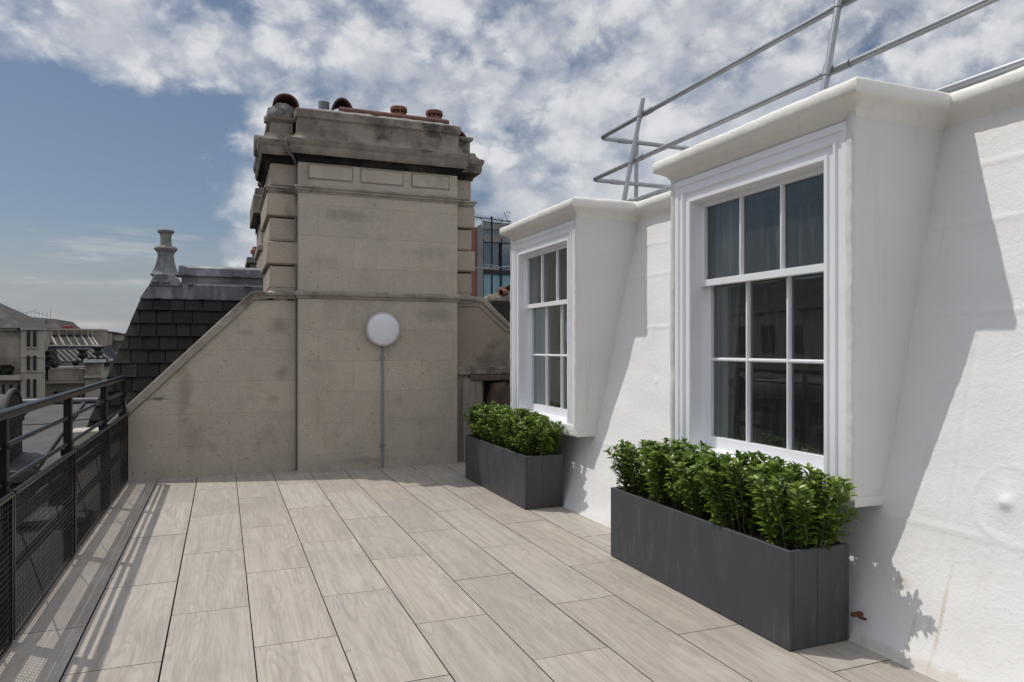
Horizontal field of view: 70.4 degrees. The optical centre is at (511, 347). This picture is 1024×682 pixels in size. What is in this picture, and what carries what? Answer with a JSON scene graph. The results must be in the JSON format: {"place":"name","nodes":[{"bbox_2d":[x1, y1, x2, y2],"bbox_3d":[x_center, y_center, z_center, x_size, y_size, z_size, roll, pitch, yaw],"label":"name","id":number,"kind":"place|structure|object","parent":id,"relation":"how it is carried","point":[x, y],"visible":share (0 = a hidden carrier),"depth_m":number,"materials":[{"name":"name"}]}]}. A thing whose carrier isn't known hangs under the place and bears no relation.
{"place":"outdoors","nodes":[
{"label":"outdoors","id":0,"kind":"place"},
{"bbox_2d":[9,397,98,520],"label":"lead roof","id":1,"kind":"structure","parent":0,"point":[39,445],"depth_m":9.96,"materials":[{"name":"metal"}]},
{"bbox_2d":[0,388,24,463],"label":"barrel dormer","id":2,"kind":"object","parent":1,"relation":"on","point":[11,397],"visible":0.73,"depth_m":8.82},
{"bbox_2d":[62,326,74,328],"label":"roof box","id":3,"kind":"object","parent":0,"point":[68,327],"visible":0.56,"depth_m":97.81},
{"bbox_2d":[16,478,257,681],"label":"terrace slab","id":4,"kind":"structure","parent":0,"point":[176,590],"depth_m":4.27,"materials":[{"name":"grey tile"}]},
{"bbox_2d":[0,460,938,681],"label":"deck","id":5,"kind":"structure","parent":4,"relation":"on","point":[449,572],"depth_m":4.16,"materials":[{"name":"ceramic"}]},
{"bbox_2d":[0,375,128,659],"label":"balustrade","id":6,"kind":"object","parent":5,"relation":"on","point":[69,465],"visible":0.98,"depth_m":4.44,"materials":[{"name":"black metal"}]},
{"bbox_2d":[73,291,296,519],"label":"wing wall","id":7,"kind":"structure","parent":5,"relation":"on","point":[217,398],"depth_m":8.27,"materials":[{"name":"stone"}]},
{"bbox_2d":[253,93,484,472],"bbox_3d":[-1.887,-0.795,9.413,2.760,4.510,1.715,0,0,-22],"label":"chimney stack","id":8,"kind":"object","parent":5,"relation":"on","point":[383,210],"visible":1,"depth_m":8.70,"materials":[{"name":"stone"}]},
{"bbox_2d":[285,120,296,469],"bbox_3d":[-2.541,-0.636,8.424,0.082,4.153,0.261,0,0,11],"label":"cable","id":9,"kind":"object","parent":8,"relation":"attached to","point":[292,156],"visible":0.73,"depth_m":8.53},
{"bbox_2d":[365,312,399,345],"bbox_3d":[-1.549,-0.218,8.707,0.414,0.414,0.108,0,0,-22],"label":"wall lamp","id":10,"kind":"object","parent":8,"relation":"attached to","point":[382,328],"visible":1,"depth_m":8.66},
{"bbox_2d":[380,346,384,467],"bbox_3d":[-1.560,0.713,8.737,0.064,1.475,0.035,0,0,-22],"label":"conduit","id":11,"kind":"object","parent":8,"relation":"attached to","point":[382,358],"visible":1,"depth_m":8.73,"materials":[{"name":"grey metal"}]},
{"bbox_2d":[462,378,481,460],"bbox_3d":[-0.504,0.915,9.254,0.258,1.046,0.082,0,0,-22],"label":"leaning tile","id":12,"kind":"object","parent":5,"relation":"on","point":[472,392],"visible":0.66,"depth_m":9.24,"materials":[{"name":"grey stone"}]},
{"bbox_2d":[457,297,509,459],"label":"stub wall","id":13,"kind":"structure","parent":5,"relation":"on","point":[483,340],"depth_m":9.40,"materials":[{"name":"stone"}]},
{"bbox_2d":[465,435,562,508],"bbox_3d":[-0.028,1.209,7.333,0.373,0.474,1.716,0,0,-22],"label":"planter","id":14,"kind":"object","parent":5,"relation":"on","point":[516,477],"visible":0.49,"depth_m":6.68,"materials":[{"name":"grey stone"}]},
{"bbox_2d":[461,402,499,439],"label":"shrub","id":15,"kind":"object","parent":14,"relation":"on","point":[472,416],"visible":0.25,"depth_m":7.92,"materials":[{"name":"green plant"}]},
{"bbox_2d":[469,401,506,444],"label":"shrub","id":16,"kind":"object","parent":14,"relation":"on","point":[482,418],"visible":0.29,"depth_m":7.61,"materials":[{"name":"green plant"}]},
{"bbox_2d":[483,405,529,447],"bbox_3d":[-0.015,0.805,7.316,0.615,0.434,0.389,0,0,39],"label":"shrub","id":17,"kind":"object","parent":14,"relation":"on","point":[494,424],"visible":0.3,"depth_m":7.32,"materials":[{"name":"green plant"}]},
{"bbox_2d":[497,407,545,452],"bbox_3d":[0.122,0.800,7.014,0.561,0.442,0.600,0,0,17],"label":"shrub","id":18,"kind":"object","parent":14,"relation":"on","point":[508,420],"visible":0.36,"depth_m":6.95,"materials":[{"name":"green plant"}]},
{"bbox_2d":[507,412,565,455],"bbox_3d":[0.243,0.810,6.656,0.494,0.421,0.596,0,0,-27],"label":"shrub","id":19,"kind":"object","parent":14,"relation":"in","point":[535,443],"visible":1,"depth_m":6.58,"materials":[{"name":"green plant"}]},
{"bbox_2d":[611,486,848,650],"bbox_3d":[1.176,1.209,4.315,0.373,0.474,1.716,0,0,-22],"label":"planter","id":20,"kind":"object","parent":5,"relation":"on","point":[789,598],"visible":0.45,"depth_m":3.79,"materials":[{"name":"grey stone"}]},
{"bbox_2d":[603,439,671,497],"bbox_3d":[0.914,0.823,4.991,0.584,0.397,0.370,0,0,39],"label":"shrub","id":21,"kind":"object","parent":20,"relation":"on","point":[627,464],"visible":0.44,"depth_m":4.99,"materials":[{"name":"green plant"}]},
{"bbox_2d":[634,436,713,510],"bbox_3d":[1.035,0.800,4.646,0.545,0.442,0.583,0,0,17],"label":"shrub","id":22,"kind":"object","parent":20,"relation":"on","point":[656,469],"visible":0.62,"depth_m":4.59,"materials":[{"name":"green plant"}]},
{"bbox_2d":[663,447,748,520],"bbox_3d":[1.179,0.811,4.295,0.494,0.420,0.597,0,0,-7],"label":"shrub","id":23,"kind":"object","parent":20,"relation":"on","point":[696,504],"visible":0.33,"depth_m":4.27,"materials":[{"name":"green plant"}]},
{"bbox_2d":[686,450,804,537],"bbox_3d":[1.299,0.789,4.010,0.646,0.464,0.409,0,0,27],"label":"shrub","id":24,"kind":"object","parent":20,"relation":"on","point":[739,506],"visible":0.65,"depth_m":3.98,"materials":[{"name":"green plant"}]},
{"bbox_2d":[743,460,861,550],"bbox_3d":[1.450,0.800,3.682,0.534,0.442,0.571,0,0,15],"label":"shrub","id":25,"kind":"object","parent":20,"relation":"on","point":[808,524],"visible":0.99,"depth_m":3.57,"materials":[{"name":"green plant"}]},
{"bbox_2d":[500,67,1023,681],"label":"white building","id":26,"kind":"structure","parent":5,"relation":"on","point":[830,281],"depth_m":3.74,"materials":[{"name":"paint"}]},
{"bbox_2d":[515,244,573,431],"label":"window","id":27,"kind":"structure","parent":26,"relation":"in","point":[552,305],"depth_m":7.70,"materials":[{"name":"white paint"}]},
{"bbox_2d":[683,166,843,491],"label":"window","id":28,"kind":"structure","parent":26,"relation":"in","point":[770,281],"depth_m":5.25,"materials":[{"name":"white paint"}]},
{"bbox_2d":[593,0,1023,201],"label":"guard rail","id":29,"kind":"object","parent":26,"relation":"on","point":[824,76],"visible":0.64,"depth_m":5.56,"materials":[{"name":"grey metal"}]},
{"bbox_2d":[851,611,866,620],"bbox_3d":[1.706,1.315,3.550,0.060,0.022,0.070,0,0,-22],"label":"rusty bracket","id":30,"kind":"object","parent":26,"relation":"attached to","point":[859,614],"visible":1,"depth_m":3.56,"materials":[{"name":"metal"}]},
{"bbox_2d":[87,229,286,426],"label":"slate roof","id":31,"kind":"structure","parent":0,"point":[173,319],"depth_m":10.79,"materials":[{"name":"stone"}]},
{"bbox_2d":[250,182,263,267],"bbox_3d":[-5.273,-2.350,16.092,0.956,2.648,2.160,0,0,-22],"label":"chimney stack","id":32,"kind":"object","parent":31,"relation":"on","point":[255,218],"visible":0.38,"depth_m":15.19,"materials":[{"name":"stone"}]},
{"bbox_2d":[245,247,256,267],"bbox_3d":[-8.164,-2.363,23.659,0.965,1.662,2.300,0,0,-22],"label":"chimney stack","id":33,"kind":"object","parent":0,"point":[250,262],"visible":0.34,"depth_m":22.65,"materials":[{"name":"stone"}]},
{"bbox_2d":[471,222,510,296],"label":"office block","id":34,"kind":"structure","parent":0,"point":[481,249],"depth_m":42.73,"materials":[{"name":"blue glass"}]},
{"bbox_2d":[484,285,509,321],"bbox_3d":[-0.234,-0.126,11.804,0.638,1.714,1.100,0,0,-22],"label":"chimney stack","id":35,"kind":"object","parent":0,"point":[499,300],"visible":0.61,"depth_m":11.29,"materials":[{"name":"stone"}]},
{"bbox_2d":[475,211,510,293],"bbox_3d":[-0.328,-1.027,11.669,0.756,2.355,0.226,0,0,-22],"label":"tv aerial","id":36,"kind":"object","parent":35,"relation":"attached to","point":[491,219],"visible":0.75,"depth_m":11.70,"materials":[{"name":"metal"}]},
{"bbox_2d":[475,264,509,269],"bbox_3d":[-0.331,-1.282,11.604,0.726,0.090,0.502,0,0,-22],"label":"tv aerial","id":37,"kind":"object","parent":36,"relation":"attached to","point":[494,268],"visible":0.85,"depth_m":11.59,"materials":[{"name":"grey metal"}]},
{"bbox_2d":[0,0,1023,332],"label":"sky","id":38,"kind":"structure","parent":0,"point":[122,122],"materials":[{"name":"blue"}]},
{"label":"ground","id":39,"kind":"structure","parent":0,"visible":0},
{"bbox_2d":[0,303,56,398],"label":"corner building","id":40,"kind":"structure","parent":39,"relation":"on","point":[25,340],"depth_m":76.65,"materials":[{"name":"grey stone"}]},
{"bbox_2d":[0,364,14,374],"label":"hedge","id":41,"kind":"object","parent":40,"relation":"on","point":[7,369],"visible":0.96,"depth_m":75.46,"materials":[{"name":"green plant"}]},
{"bbox_2d":[25,312,80,368],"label":"mansard","id":42,"kind":"object","parent":39,"relation":"on","point":[57,323],"visible":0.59,"depth_m":113.89,"materials":[{"name":"tile"}]},
{"bbox_2d":[45,329,115,397],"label":"terrace row","id":43,"kind":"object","parent":39,"relation":"on","point":[91,352],"visible":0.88,"depth_m":87.05,"materials":[{"name":"grey stone"}]},
{"bbox_2d":[107,331,125,370],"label":"building","id":44,"kind":"structure","parent":39,"relation":"on","point":[114,340],"depth_m":115.07,"materials":[{"name":"grey stone"}]},
{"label":"lower roof","id":45,"kind":"structure","parent":0,"visible":0},
{"bbox_2d":[16,506,89,628],"bbox_3d":[-4.966,3.095,6.713,1.650,2.710,2.350,0,0,-22],"label":"dark stair housing","id":46,"kind":"object","parent":45,"relation":"on","point":[47,546],"visible":0.07,"depth_m":7.00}
]}

